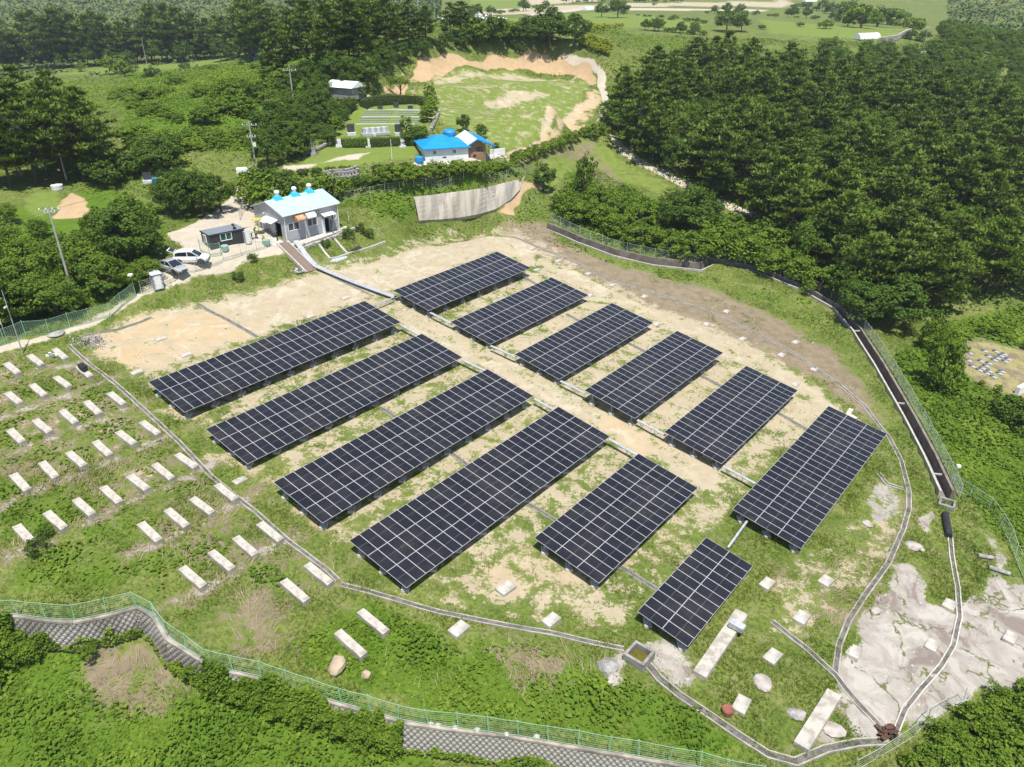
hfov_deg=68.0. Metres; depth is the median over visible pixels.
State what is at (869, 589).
drain channel
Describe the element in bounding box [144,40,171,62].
leafy tree
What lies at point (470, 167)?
bush
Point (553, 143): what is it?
bush
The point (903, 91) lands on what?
pine tree
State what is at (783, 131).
pine tree
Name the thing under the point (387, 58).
leafy tree
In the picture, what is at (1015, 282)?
leafy tree
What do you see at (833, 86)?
pine tree
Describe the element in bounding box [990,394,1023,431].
bush
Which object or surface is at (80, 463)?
footing block
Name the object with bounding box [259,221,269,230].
window
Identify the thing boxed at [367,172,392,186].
bush
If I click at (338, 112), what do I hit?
leafy tree
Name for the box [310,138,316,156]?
stone stele
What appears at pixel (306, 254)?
cable tray
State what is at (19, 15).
pine tree
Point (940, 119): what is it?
pine tree
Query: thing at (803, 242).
leafy tree
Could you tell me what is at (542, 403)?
cable tray
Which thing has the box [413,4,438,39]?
pine tree
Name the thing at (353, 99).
conical shrub
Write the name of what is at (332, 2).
pine tree
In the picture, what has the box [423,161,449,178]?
bush
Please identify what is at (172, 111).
scrub bush
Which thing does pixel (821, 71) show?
pine tree
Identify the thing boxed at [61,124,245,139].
power line
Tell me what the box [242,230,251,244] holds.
steel locker
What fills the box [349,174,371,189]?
bush
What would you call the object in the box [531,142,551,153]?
bush
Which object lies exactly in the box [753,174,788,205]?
leafy tree
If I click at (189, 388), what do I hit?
solar array
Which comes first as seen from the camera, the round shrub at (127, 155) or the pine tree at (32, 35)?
the round shrub at (127, 155)
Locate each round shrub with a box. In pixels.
[64,152,113,174]
[80,157,128,185]
[106,149,146,176]
[126,143,162,167]
[136,133,180,159]
[141,140,185,167]
[297,167,308,174]
[309,167,321,173]
[310,122,330,134]
[316,127,337,144]
[370,163,383,170]
[400,130,417,141]
[407,124,429,139]
[976,322,987,332]
[978,379,985,386]
[988,321,1003,334]
[993,384,1003,392]
[1006,334,1013,341]
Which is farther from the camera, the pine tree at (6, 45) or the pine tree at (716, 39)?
the pine tree at (6, 45)
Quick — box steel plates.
[330,256,346,261]
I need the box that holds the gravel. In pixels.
[65,331,125,350]
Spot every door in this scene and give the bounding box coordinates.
[154,275,161,288]
[270,222,275,234]
[321,219,325,232]
[330,219,333,231]
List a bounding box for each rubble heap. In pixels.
[46,352,56,356]
[290,268,304,273]
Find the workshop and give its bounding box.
[250,183,339,242]
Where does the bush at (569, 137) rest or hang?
on the ground at (504, 96)
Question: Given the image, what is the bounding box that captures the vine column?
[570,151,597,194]
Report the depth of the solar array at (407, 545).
68.53 m
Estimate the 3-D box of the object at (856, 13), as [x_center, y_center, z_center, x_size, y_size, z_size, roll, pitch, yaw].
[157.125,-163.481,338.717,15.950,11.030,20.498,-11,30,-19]
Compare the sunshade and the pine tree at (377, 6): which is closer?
the sunshade
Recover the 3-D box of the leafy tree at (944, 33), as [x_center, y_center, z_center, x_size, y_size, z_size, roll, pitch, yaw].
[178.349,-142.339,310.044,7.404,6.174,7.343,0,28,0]
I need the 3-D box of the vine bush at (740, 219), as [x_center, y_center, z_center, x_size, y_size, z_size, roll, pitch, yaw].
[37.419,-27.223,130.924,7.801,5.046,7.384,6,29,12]
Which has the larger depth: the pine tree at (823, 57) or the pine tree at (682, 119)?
the pine tree at (823, 57)
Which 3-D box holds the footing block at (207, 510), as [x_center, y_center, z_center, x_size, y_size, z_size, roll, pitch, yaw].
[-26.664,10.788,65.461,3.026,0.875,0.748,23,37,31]
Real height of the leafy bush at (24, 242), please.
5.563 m
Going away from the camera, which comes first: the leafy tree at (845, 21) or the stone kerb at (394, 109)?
the stone kerb at (394, 109)
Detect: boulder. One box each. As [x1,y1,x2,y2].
[47,330,64,337]
[328,655,346,677]
[361,670,370,678]
[597,657,618,675]
[606,672,623,685]
[753,673,771,691]
[786,708,805,720]
[823,721,846,737]
[862,520,872,527]
[870,606,881,614]
[904,540,922,550]
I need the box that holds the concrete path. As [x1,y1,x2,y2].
[846,408,857,418]
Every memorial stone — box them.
[346,123,355,135]
[394,124,403,135]
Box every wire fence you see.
[0,284,136,345]
[2,591,766,766]
[139,235,271,293]
[198,239,221,255]
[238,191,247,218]
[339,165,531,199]
[551,215,963,497]
[856,687,967,766]
[951,474,1023,577]
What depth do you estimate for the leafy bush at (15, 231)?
100.46 m
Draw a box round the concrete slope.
[414,177,525,222]
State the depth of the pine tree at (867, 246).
111.16 m
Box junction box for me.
[728,618,745,633]
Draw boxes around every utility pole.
[1,290,22,353]
[38,206,71,284]
[58,151,66,180]
[242,121,256,167]
[283,64,295,90]
[952,464,961,482]
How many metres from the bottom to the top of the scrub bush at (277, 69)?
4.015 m
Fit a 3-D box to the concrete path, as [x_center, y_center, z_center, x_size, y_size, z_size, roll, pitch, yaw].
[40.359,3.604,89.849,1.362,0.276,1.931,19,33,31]
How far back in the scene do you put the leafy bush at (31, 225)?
104.75 m
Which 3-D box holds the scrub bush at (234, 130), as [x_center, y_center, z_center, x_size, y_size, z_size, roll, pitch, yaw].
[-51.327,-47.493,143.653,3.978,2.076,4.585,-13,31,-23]
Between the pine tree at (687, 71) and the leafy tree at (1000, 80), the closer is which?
the pine tree at (687, 71)
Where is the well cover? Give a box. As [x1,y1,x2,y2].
[50,184,63,190]
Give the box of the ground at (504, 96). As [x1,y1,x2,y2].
[0,0,1023,766]
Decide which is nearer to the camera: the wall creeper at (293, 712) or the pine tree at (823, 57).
the wall creeper at (293, 712)
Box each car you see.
[159,258,188,274]
[166,248,209,264]
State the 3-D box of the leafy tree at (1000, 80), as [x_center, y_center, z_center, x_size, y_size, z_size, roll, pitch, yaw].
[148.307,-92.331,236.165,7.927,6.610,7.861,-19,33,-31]
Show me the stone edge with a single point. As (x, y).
(332, 237)
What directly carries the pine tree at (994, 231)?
on the ground at (504, 96)
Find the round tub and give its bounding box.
[721,704,733,717]
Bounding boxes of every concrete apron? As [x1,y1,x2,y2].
[253,236,281,246]
[292,226,346,245]
[413,154,500,166]
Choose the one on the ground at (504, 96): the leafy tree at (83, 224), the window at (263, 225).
the leafy tree at (83, 224)
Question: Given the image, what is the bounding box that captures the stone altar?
[361,126,390,135]
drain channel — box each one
[67,345,339,581]
[84,317,151,334]
[196,303,258,337]
[323,272,373,295]
[339,582,623,651]
[380,407,395,417]
[450,451,468,465]
[515,237,911,673]
[522,277,536,283]
[527,502,556,521]
[565,313,578,320]
[619,565,658,590]
[626,342,645,351]
[646,662,885,766]
[698,374,721,386]
[770,620,884,726]
[776,412,806,429]
[877,472,903,489]
[893,537,962,735]
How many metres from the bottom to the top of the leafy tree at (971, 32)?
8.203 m
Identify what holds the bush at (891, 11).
on the ground at (504, 96)
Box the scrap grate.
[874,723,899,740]
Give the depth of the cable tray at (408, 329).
94.36 m
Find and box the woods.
[0,0,1023,78]
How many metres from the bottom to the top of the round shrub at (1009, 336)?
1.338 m
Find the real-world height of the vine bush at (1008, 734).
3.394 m
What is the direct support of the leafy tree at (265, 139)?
on the ground at (504, 96)
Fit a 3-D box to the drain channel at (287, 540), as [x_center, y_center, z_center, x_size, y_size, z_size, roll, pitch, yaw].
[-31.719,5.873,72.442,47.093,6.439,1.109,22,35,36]
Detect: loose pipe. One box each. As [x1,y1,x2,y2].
[977,553,994,559]
[988,565,1010,575]
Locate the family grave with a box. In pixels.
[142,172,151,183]
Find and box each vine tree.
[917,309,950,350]
[923,322,971,388]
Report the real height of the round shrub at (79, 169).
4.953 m
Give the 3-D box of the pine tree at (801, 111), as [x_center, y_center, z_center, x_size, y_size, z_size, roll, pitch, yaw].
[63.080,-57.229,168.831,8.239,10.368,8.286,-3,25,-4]
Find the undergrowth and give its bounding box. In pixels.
[604,76,1023,321]
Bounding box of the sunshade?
[251,217,261,231]
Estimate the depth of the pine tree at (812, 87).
185.40 m
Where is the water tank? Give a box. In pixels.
[443,128,455,136]
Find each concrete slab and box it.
[129,369,143,375]
[154,336,167,341]
[179,352,192,357]
[231,476,246,484]
[304,314,315,318]
[447,619,470,639]
[495,580,516,597]
[541,612,560,628]
[732,693,751,716]
[758,576,775,591]
[762,647,782,665]
[791,382,800,387]
[792,609,810,626]
[817,574,834,588]
[845,644,862,661]
[923,638,939,653]
[941,598,957,612]
[1001,629,1018,645]
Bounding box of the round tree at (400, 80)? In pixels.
[386,74,411,92]
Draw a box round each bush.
[0,201,18,223]
[0,220,28,246]
[0,235,53,273]
[0,252,49,285]
[0,277,51,327]
[13,274,59,313]
[20,272,84,314]
[22,218,51,236]
[22,537,50,556]
[32,523,54,537]
[43,234,75,255]
[48,231,100,262]
[48,238,111,277]
[62,289,87,310]
[68,253,132,295]
[75,62,87,71]
[95,54,128,73]
[107,87,140,99]
[111,59,135,75]
[112,123,152,138]
[112,267,144,288]
[119,128,157,139]
[120,132,147,146]
[122,55,139,68]
[122,94,150,102]
[123,100,148,108]
[125,255,164,281]
[126,133,153,149]
[134,86,169,99]
[134,101,164,114]
[135,107,147,115]
[140,72,154,78]
[142,64,162,77]
[150,104,174,115]
[151,127,186,147]
[157,85,175,92]
[160,109,183,117]
[162,72,186,85]
[164,112,186,121]
[171,137,198,149]
[178,62,189,68]
[183,140,205,149]
[186,105,225,121]
[187,82,212,96]
[190,106,218,120]
[201,95,242,108]
[201,131,224,138]
[205,136,228,148]
[206,87,223,96]
[208,64,217,69]
[208,78,245,95]
[213,95,259,111]
[223,77,237,82]
[230,127,248,135]
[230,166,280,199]
[230,271,243,279]
[232,108,252,117]
[233,78,249,87]
[237,181,288,204]
[239,133,252,142]
[241,80,265,95]
[241,126,259,134]
[246,253,257,260]
[247,164,303,201]
[249,89,279,102]
[253,79,272,91]
[256,62,284,79]
[260,65,289,79]
[265,68,298,88]
[269,88,295,99]
[273,173,308,188]
[277,168,297,179]
[293,179,321,192]
[311,171,346,192]
[319,238,330,245]
[331,176,355,192]
[341,226,355,237]
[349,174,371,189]
[354,222,365,231]
[362,228,373,236]
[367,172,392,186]
[372,163,404,184]
[385,164,414,183]
[399,164,419,181]
[406,164,432,179]
[416,165,438,180]
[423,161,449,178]
[436,164,453,177]
[446,160,465,174]
[452,160,476,174]
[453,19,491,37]
[465,161,483,175]
[467,10,510,39]
[473,160,493,175]
[482,160,500,169]
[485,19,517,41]
[495,162,507,169]
[501,161,518,170]
[505,22,523,34]
[509,151,526,163]
[516,149,534,160]
[527,144,541,156]
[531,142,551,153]
[542,140,560,150]
[549,185,583,211]
[551,136,567,146]
[555,195,596,220]
[562,133,575,143]
[569,130,582,139]
[577,127,592,136]
[579,199,612,224]
[583,184,610,202]
[584,124,601,137]
[593,121,610,133]
[598,206,634,236]
[604,196,633,212]
[620,219,663,243]
[623,201,661,223]
[643,228,689,251]
[669,14,679,18]
[671,230,714,258]
[686,29,697,34]
[690,219,740,258]
[710,213,749,233]
[721,227,767,264]
[739,219,785,249]
[744,245,791,271]
[758,227,796,255]
[775,249,816,281]
[798,265,838,292]
[801,2,813,6]
[817,19,833,28]
[822,1,838,12]
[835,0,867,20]
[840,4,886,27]
[864,4,900,26]
[887,8,914,21]
[895,17,926,32]
[896,750,937,766]
[904,739,960,766]
[914,35,924,39]
[921,38,941,46]
[924,715,973,755]
[932,749,1008,766]
[936,720,1005,766]
[944,700,1005,748]
[961,720,1023,766]
[968,697,1023,753]
[974,728,1023,764]
[984,679,1022,726]
[989,393,1023,422]
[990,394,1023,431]
[993,691,1023,738]
[1003,703,1023,756]
[1009,677,1023,711]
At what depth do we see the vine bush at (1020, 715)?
54.30 m
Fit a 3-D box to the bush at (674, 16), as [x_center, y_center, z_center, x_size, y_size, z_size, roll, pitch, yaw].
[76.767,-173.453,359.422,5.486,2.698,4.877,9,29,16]
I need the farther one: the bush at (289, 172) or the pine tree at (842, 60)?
the pine tree at (842, 60)
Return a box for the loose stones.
[61,239,1023,718]
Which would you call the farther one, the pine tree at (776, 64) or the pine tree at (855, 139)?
the pine tree at (776, 64)
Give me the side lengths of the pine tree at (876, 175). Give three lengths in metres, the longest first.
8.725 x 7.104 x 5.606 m
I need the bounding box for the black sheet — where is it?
[350,246,361,251]
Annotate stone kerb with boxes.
[356,123,414,124]
[361,116,418,116]
[368,109,419,109]
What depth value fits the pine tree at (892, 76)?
211.77 m
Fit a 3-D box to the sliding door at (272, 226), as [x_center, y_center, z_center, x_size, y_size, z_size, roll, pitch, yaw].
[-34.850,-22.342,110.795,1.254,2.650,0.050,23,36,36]
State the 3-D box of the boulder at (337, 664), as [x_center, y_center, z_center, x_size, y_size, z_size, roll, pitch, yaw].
[-12.347,20.030,53.549,1.229,1.318,1.507,3,28,6]
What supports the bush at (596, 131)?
on the ground at (504, 96)
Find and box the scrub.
[0,21,1014,283]
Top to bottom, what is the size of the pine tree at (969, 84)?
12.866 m
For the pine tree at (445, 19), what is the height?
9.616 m
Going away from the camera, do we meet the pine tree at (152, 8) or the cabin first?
the cabin
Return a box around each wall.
[0,606,697,766]
[303,142,327,155]
[323,165,359,181]
[429,110,439,131]
[490,148,504,154]
[878,28,911,42]
[1014,383,1023,394]
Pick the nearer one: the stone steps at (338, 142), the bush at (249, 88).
the stone steps at (338, 142)
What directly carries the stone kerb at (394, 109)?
on the ground at (504, 96)
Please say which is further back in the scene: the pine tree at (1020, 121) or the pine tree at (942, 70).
the pine tree at (942, 70)
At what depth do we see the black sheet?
113.86 m
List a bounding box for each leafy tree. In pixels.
[0,52,8,64]
[8,52,27,66]
[25,53,44,69]
[50,49,69,67]
[67,49,85,63]
[69,206,121,248]
[79,44,104,65]
[79,195,161,262]
[102,48,118,65]
[120,50,136,59]
[123,214,165,259]
[130,48,143,58]
[143,171,184,213]
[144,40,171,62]
[151,167,198,216]
[169,45,184,62]
[169,164,204,208]
[175,41,195,61]
[178,169,218,217]
[194,45,209,57]
[200,174,234,212]
[208,37,229,60]
[221,45,234,59]
[230,36,254,59]
[242,127,286,167]
[248,99,291,137]
[251,47,270,53]
[256,112,295,150]
[271,103,306,124]
[276,76,297,90]
[276,89,307,109]
[278,132,315,158]
[283,121,316,155]
[289,103,319,130]
[290,59,316,86]
[297,84,322,105]
[299,68,332,94]
[305,89,337,121]
[314,98,346,122]
[317,49,344,79]
[334,55,361,80]
[344,52,384,88]
[345,69,369,87]
[372,39,395,64]
[372,47,393,74]
[394,42,413,63]
[409,34,421,44]
[411,37,431,56]
[433,35,448,52]
[442,31,455,42]
[454,28,472,49]
[455,114,469,128]
[466,4,479,14]
[469,30,483,47]
[473,4,482,12]
[473,123,488,135]
[485,5,496,12]
[487,31,499,42]
[506,37,516,44]
[513,41,525,52]
[514,14,548,49]
[517,0,528,10]
[525,4,572,50]
[533,161,556,191]
[559,13,592,47]
[593,2,609,16]
[597,97,628,132]
[607,0,630,17]
[627,100,660,129]
[640,19,649,27]
[648,17,661,30]
[652,18,665,30]
[656,186,695,224]
[658,135,690,172]
[666,99,705,124]
[667,184,725,230]
[675,21,686,29]
[678,24,687,32]
[684,97,707,118]
[685,116,708,131]
[688,120,717,140]
[691,23,700,31]
[697,93,729,118]
[711,5,718,12]
[713,7,743,31]
[721,2,732,10]
[733,14,752,31]
[734,3,746,14]
[751,94,779,111]
[751,96,774,118]
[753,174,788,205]
[768,83,795,105]
[784,8,791,14]
[789,6,799,14]
[790,215,833,256]
[801,7,812,17]
[803,129,824,152]
[805,162,824,179]
[809,134,845,163]
[816,36,845,52]
[817,0,828,10]
[822,261,880,295]
[828,12,835,18]
[831,46,854,61]
[832,91,857,116]
[832,116,870,144]
[837,277,899,322]
[841,17,853,26]
[844,105,885,134]
[846,158,885,180]
[849,202,896,231]
[856,50,876,63]
[856,54,880,72]
[857,213,897,240]
[858,39,877,52]
[864,50,882,60]
[868,272,936,327]
[871,65,893,74]
[873,39,899,60]
[876,115,901,138]
[884,50,903,64]
[888,63,906,74]
[891,128,914,143]
[902,43,925,55]
[903,53,925,70]
[906,29,918,38]
[906,47,927,59]
[914,53,931,64]
[914,129,953,148]
[919,29,932,40]
[920,60,947,75]
[924,38,947,53]
[925,141,958,184]
[926,42,949,62]
[934,51,956,66]
[936,18,963,35]
[937,21,961,35]
[939,27,960,38]
[942,59,973,67]
[942,202,999,238]
[945,38,959,51]
[946,46,971,60]
[952,62,978,83]
[952,115,989,133]
[955,52,980,65]
[956,26,982,41]
[961,35,991,50]
[964,47,984,57]
[965,23,979,34]
[965,57,997,79]
[971,218,1011,255]
[975,65,1000,81]
[976,77,1002,87]
[980,27,1004,39]
[983,55,1006,71]
[985,39,1002,53]
[996,29,1021,41]
[1002,71,1023,84]
[1004,36,1017,45]
[1004,242,1023,285]
[1005,57,1023,73]
[1006,47,1023,66]
[1006,80,1023,96]
[1015,41,1023,48]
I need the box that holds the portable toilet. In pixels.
[147,269,164,289]
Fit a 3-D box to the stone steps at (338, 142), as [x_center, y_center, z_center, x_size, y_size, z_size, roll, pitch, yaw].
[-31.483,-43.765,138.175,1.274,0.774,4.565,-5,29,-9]
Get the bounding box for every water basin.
[623,640,655,672]
[938,496,955,511]
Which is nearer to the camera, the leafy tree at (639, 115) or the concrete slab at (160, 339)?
the concrete slab at (160, 339)
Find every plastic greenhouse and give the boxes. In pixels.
[581,7,593,9]
[853,32,880,39]
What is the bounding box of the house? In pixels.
[414,130,494,160]
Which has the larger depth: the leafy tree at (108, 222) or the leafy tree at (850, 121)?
the leafy tree at (850, 121)
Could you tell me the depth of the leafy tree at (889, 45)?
267.87 m
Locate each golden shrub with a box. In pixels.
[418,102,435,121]
[423,93,439,108]
[423,98,438,114]
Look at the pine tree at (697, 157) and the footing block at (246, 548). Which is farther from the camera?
the pine tree at (697, 157)
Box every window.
[220,232,231,240]
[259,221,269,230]
[288,221,299,231]
[307,217,317,226]
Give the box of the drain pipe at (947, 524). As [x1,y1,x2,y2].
[942,511,952,537]
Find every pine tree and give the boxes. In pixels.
[0,18,10,49]
[0,26,24,71]
[0,28,27,68]
[0,63,39,102]
[0,78,53,153]
[0,87,23,152]
[0,100,57,184]
[0,108,35,186]
[0,112,28,176]
[0,263,30,329]
[3,10,45,67]
[8,78,85,148]
[8,97,87,176]
[13,9,47,49]
[13,128,61,170]
[14,15,61,67]
[19,68,63,118]
[31,112,105,181]
[35,6,84,67]
[38,6,80,38]
[38,91,117,152]
[49,10,90,63]
[52,85,102,117]
[64,13,108,65]
[74,118,118,177]
[78,10,112,46]
[83,14,126,58]
[103,20,137,56]
[115,27,143,62]
[117,16,135,41]
[128,4,162,61]
[135,1,162,40]
[142,2,181,60]
[152,5,199,60]
[170,5,194,44]
[175,11,206,58]
[189,17,224,58]
[201,14,222,41]
[202,14,235,57]
[216,1,246,57]
[224,2,262,61]
[225,0,254,35]
[228,0,265,57]
[233,0,285,53]
[236,5,285,61]
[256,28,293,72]
[267,7,304,61]
[276,0,310,48]
[277,0,333,65]
[302,0,332,48]
[302,1,350,63]
[320,0,355,33]
[321,0,369,55]
[333,0,376,59]
[347,0,391,53]
[354,0,387,25]
[369,0,407,49]
[382,3,413,44]
[393,0,424,44]
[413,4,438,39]
[438,1,464,35]
[447,0,475,26]
[604,73,644,126]
[606,64,639,112]
[610,90,666,150]
[626,63,668,102]
[630,109,680,162]
[636,43,671,80]
[639,88,688,131]
[648,67,665,82]
[649,69,697,112]
[658,49,690,76]
[658,56,685,82]
[662,75,686,103]
[664,114,695,150]
[677,113,753,180]
[679,36,717,69]
[680,60,709,99]
[684,130,715,170]
[685,74,715,108]
[689,58,701,73]
[692,151,740,195]
[697,64,721,97]
[698,107,750,148]
[699,35,728,71]
[701,62,718,83]
[702,66,743,100]
[707,54,729,78]
[707,96,734,118]
[709,62,730,90]
[709,65,760,108]
[711,93,737,110]
[713,132,756,169]
[714,29,742,66]
[716,96,771,146]
[718,129,776,200]
[723,60,739,71]
[725,61,765,99]
[726,104,749,127]
[733,104,782,169]
[734,46,764,74]
[734,93,757,120]
[735,36,768,64]
[735,57,767,93]
[735,153,806,224]
[739,68,788,104]
[746,125,786,162]
[747,145,794,180]
[750,107,799,150]
[751,59,769,84]
[757,51,780,79]
[758,57,787,88]
[759,163,832,236]
[762,63,804,109]
[763,186,823,246]
[764,137,813,174]
[770,103,789,145]
[774,41,813,66]
[777,50,810,75]
[783,59,817,97]
[785,98,808,130]
[785,102,813,136]
[786,82,822,109]
[786,119,820,163]
[789,146,819,165]
[789,164,835,216]
[792,80,819,105]
[792,90,816,122]
[799,90,850,143]
[802,48,838,72]
[803,66,821,81]
[806,108,848,135]
[807,66,842,93]
[807,190,881,258]
[808,49,832,70]
[808,75,851,130]
[809,141,864,185]
[809,164,876,233]
[811,232,872,277]
[813,159,869,223]
[817,188,868,242]
[821,80,840,95]
[821,129,853,151]
[823,120,888,166]
[828,56,856,88]
[834,64,854,91]
[834,122,857,140]
[835,54,859,74]
[836,71,863,118]
[837,230,906,295]
[839,71,875,113]
[839,93,865,120]
[847,230,906,273]
[851,50,872,73]
[853,66,868,78]
[853,127,880,161]
[855,90,889,118]
[857,74,896,110]
[858,171,886,202]
[859,128,898,168]
[860,69,879,91]
[860,141,915,178]
[862,163,938,211]
[864,60,894,87]
[867,199,947,269]
[869,236,947,305]
[874,79,920,119]
[874,126,898,144]
[877,144,943,206]
[882,104,907,131]
[886,220,939,275]
[887,80,937,117]
[888,74,901,85]
[890,56,921,84]
[890,76,923,113]
[890,211,932,234]
[892,137,916,159]
[894,102,947,135]
[894,103,923,135]
[897,119,946,149]
[902,122,953,163]
[904,231,989,308]
[906,57,937,81]
[908,167,942,203]
[909,90,939,119]
[913,70,950,115]
[917,182,960,225]
[917,196,952,234]
[920,132,985,197]
[923,97,965,143]
[923,111,947,127]
[923,230,959,270]
[930,79,979,117]
[931,66,960,93]
[932,88,981,122]
[933,68,958,98]
[933,76,952,101]
[934,84,977,123]
[935,154,998,210]
[937,240,987,297]
[939,214,984,245]
[952,96,996,127]
[952,117,989,139]
[953,125,974,162]
[955,150,995,193]
[957,141,1015,204]
[957,216,1023,293]
[960,75,982,101]
[960,130,1003,166]
[961,109,1000,139]
[964,169,1022,228]
[968,78,998,116]
[973,74,999,94]
[975,81,995,98]
[975,104,1000,121]
[975,121,1015,151]
[975,204,1023,274]
[978,82,1015,122]
[979,144,1023,212]
[982,82,1023,119]
[984,151,1023,184]
[986,180,1023,216]
[993,96,1023,129]
[994,110,1022,143]
[994,115,1023,166]
[1004,124,1023,154]
[1009,198,1023,229]
[1014,226,1023,249]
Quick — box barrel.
[415,156,423,163]
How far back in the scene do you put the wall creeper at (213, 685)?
52.27 m
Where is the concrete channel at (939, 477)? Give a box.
[542,223,954,498]
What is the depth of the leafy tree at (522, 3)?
542.62 m
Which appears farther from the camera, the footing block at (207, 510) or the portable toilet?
the portable toilet
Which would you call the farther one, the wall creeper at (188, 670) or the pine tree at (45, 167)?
the pine tree at (45, 167)
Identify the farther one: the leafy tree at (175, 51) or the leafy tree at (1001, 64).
the leafy tree at (175, 51)
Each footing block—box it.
[3,362,22,377]
[3,391,24,407]
[6,428,27,447]
[9,472,32,494]
[12,523,37,545]
[26,354,46,369]
[28,383,49,399]
[31,418,54,437]
[38,460,60,482]
[42,510,69,533]
[51,348,69,362]
[52,375,73,390]
[58,409,79,427]
[65,450,88,471]
[72,497,97,520]
[75,366,94,380]
[83,400,103,418]
[91,439,114,459]
[99,485,124,507]
[106,391,127,408]
[115,430,138,448]
[126,474,151,494]
[137,520,163,545]
[139,420,162,438]
[151,462,175,482]
[164,507,190,531]
[174,452,199,471]
[178,565,208,591]
[189,496,216,518]
[207,549,236,574]
[214,482,239,505]
[232,535,259,559]
[256,521,284,544]
[279,578,310,606]
[303,562,333,589]
[334,628,367,662]
[357,608,389,638]
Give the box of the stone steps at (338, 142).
[336,139,341,146]
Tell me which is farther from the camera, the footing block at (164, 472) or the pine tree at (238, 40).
the pine tree at (238, 40)
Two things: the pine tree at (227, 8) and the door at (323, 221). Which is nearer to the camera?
the door at (323, 221)
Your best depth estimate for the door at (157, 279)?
94.83 m
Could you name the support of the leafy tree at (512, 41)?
on the ground at (504, 96)
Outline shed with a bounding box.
[325,80,365,98]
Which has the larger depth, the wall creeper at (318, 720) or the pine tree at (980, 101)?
the pine tree at (980, 101)
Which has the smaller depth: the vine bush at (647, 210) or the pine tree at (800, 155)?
the vine bush at (647, 210)
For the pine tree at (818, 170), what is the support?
on the ground at (504, 96)
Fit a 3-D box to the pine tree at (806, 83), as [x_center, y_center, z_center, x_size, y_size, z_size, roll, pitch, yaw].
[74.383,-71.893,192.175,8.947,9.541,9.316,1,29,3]
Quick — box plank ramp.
[276,241,316,273]
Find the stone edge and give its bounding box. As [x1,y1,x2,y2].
[297,225,359,251]
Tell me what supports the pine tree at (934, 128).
on the ground at (504, 96)
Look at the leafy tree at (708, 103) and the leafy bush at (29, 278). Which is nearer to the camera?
the leafy bush at (29, 278)
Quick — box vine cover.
[0,125,1023,766]
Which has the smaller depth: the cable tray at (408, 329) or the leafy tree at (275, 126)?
the cable tray at (408, 329)
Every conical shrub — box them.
[328,116,341,134]
[339,96,354,110]
[345,95,357,109]
[358,82,366,96]
[399,115,412,132]
[422,82,435,98]
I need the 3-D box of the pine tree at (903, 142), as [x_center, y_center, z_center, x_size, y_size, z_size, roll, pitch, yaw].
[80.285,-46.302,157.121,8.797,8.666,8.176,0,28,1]
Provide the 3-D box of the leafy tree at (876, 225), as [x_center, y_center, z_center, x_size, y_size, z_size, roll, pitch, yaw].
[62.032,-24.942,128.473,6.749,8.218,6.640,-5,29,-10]
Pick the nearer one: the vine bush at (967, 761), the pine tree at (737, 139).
the vine bush at (967, 761)
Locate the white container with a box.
[236,167,247,176]
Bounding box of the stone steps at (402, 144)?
[399,139,405,147]
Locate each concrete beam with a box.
[692,609,747,681]
[793,688,840,754]
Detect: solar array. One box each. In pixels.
[148,301,400,418]
[205,334,462,468]
[273,369,532,530]
[349,407,609,592]
[393,252,529,317]
[451,277,588,347]
[514,303,652,384]
[534,453,696,588]
[584,331,722,425]
[637,537,752,651]
[664,366,797,469]
[733,406,886,553]
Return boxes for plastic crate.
[77,362,87,370]
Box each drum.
[220,244,228,251]
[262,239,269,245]
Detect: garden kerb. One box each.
[318,244,330,258]
[330,241,385,259]
[334,238,347,252]
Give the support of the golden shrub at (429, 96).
on the ground at (504, 96)
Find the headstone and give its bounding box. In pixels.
[393,102,398,107]
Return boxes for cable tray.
[293,240,396,298]
[373,297,394,307]
[399,324,419,334]
[429,312,451,329]
[461,359,484,370]
[490,345,516,358]
[533,398,553,409]
[560,380,585,399]
[608,438,636,455]
[637,419,665,437]
[722,465,755,483]
[727,520,747,547]
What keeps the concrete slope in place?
on the ground at (504, 96)
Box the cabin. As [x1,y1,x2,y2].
[199,223,244,249]
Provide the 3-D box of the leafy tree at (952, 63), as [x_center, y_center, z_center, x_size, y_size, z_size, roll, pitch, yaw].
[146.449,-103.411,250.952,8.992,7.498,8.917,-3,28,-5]
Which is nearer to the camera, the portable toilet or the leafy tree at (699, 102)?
the portable toilet
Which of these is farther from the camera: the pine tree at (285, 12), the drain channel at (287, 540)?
the pine tree at (285, 12)
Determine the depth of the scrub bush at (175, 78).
208.52 m
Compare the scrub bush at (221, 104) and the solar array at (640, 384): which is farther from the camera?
the scrub bush at (221, 104)
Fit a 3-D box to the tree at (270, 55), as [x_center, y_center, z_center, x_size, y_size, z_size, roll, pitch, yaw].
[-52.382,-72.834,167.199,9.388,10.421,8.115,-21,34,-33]
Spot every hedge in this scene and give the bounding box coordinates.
[137,158,191,175]
[340,136,367,147]
[358,91,428,108]
[369,135,400,147]
[404,137,415,145]
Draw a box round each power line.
[50,125,246,209]
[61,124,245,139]
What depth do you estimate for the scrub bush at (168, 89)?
189.32 m
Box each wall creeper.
[0,626,29,656]
[0,632,22,676]
[5,635,43,662]
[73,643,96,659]
[180,665,200,679]
[207,676,231,691]
[226,680,246,705]
[245,691,272,710]
[264,699,290,721]
[285,703,302,728]
[297,697,333,726]
[320,713,357,740]
[348,722,378,749]
[367,725,403,757]

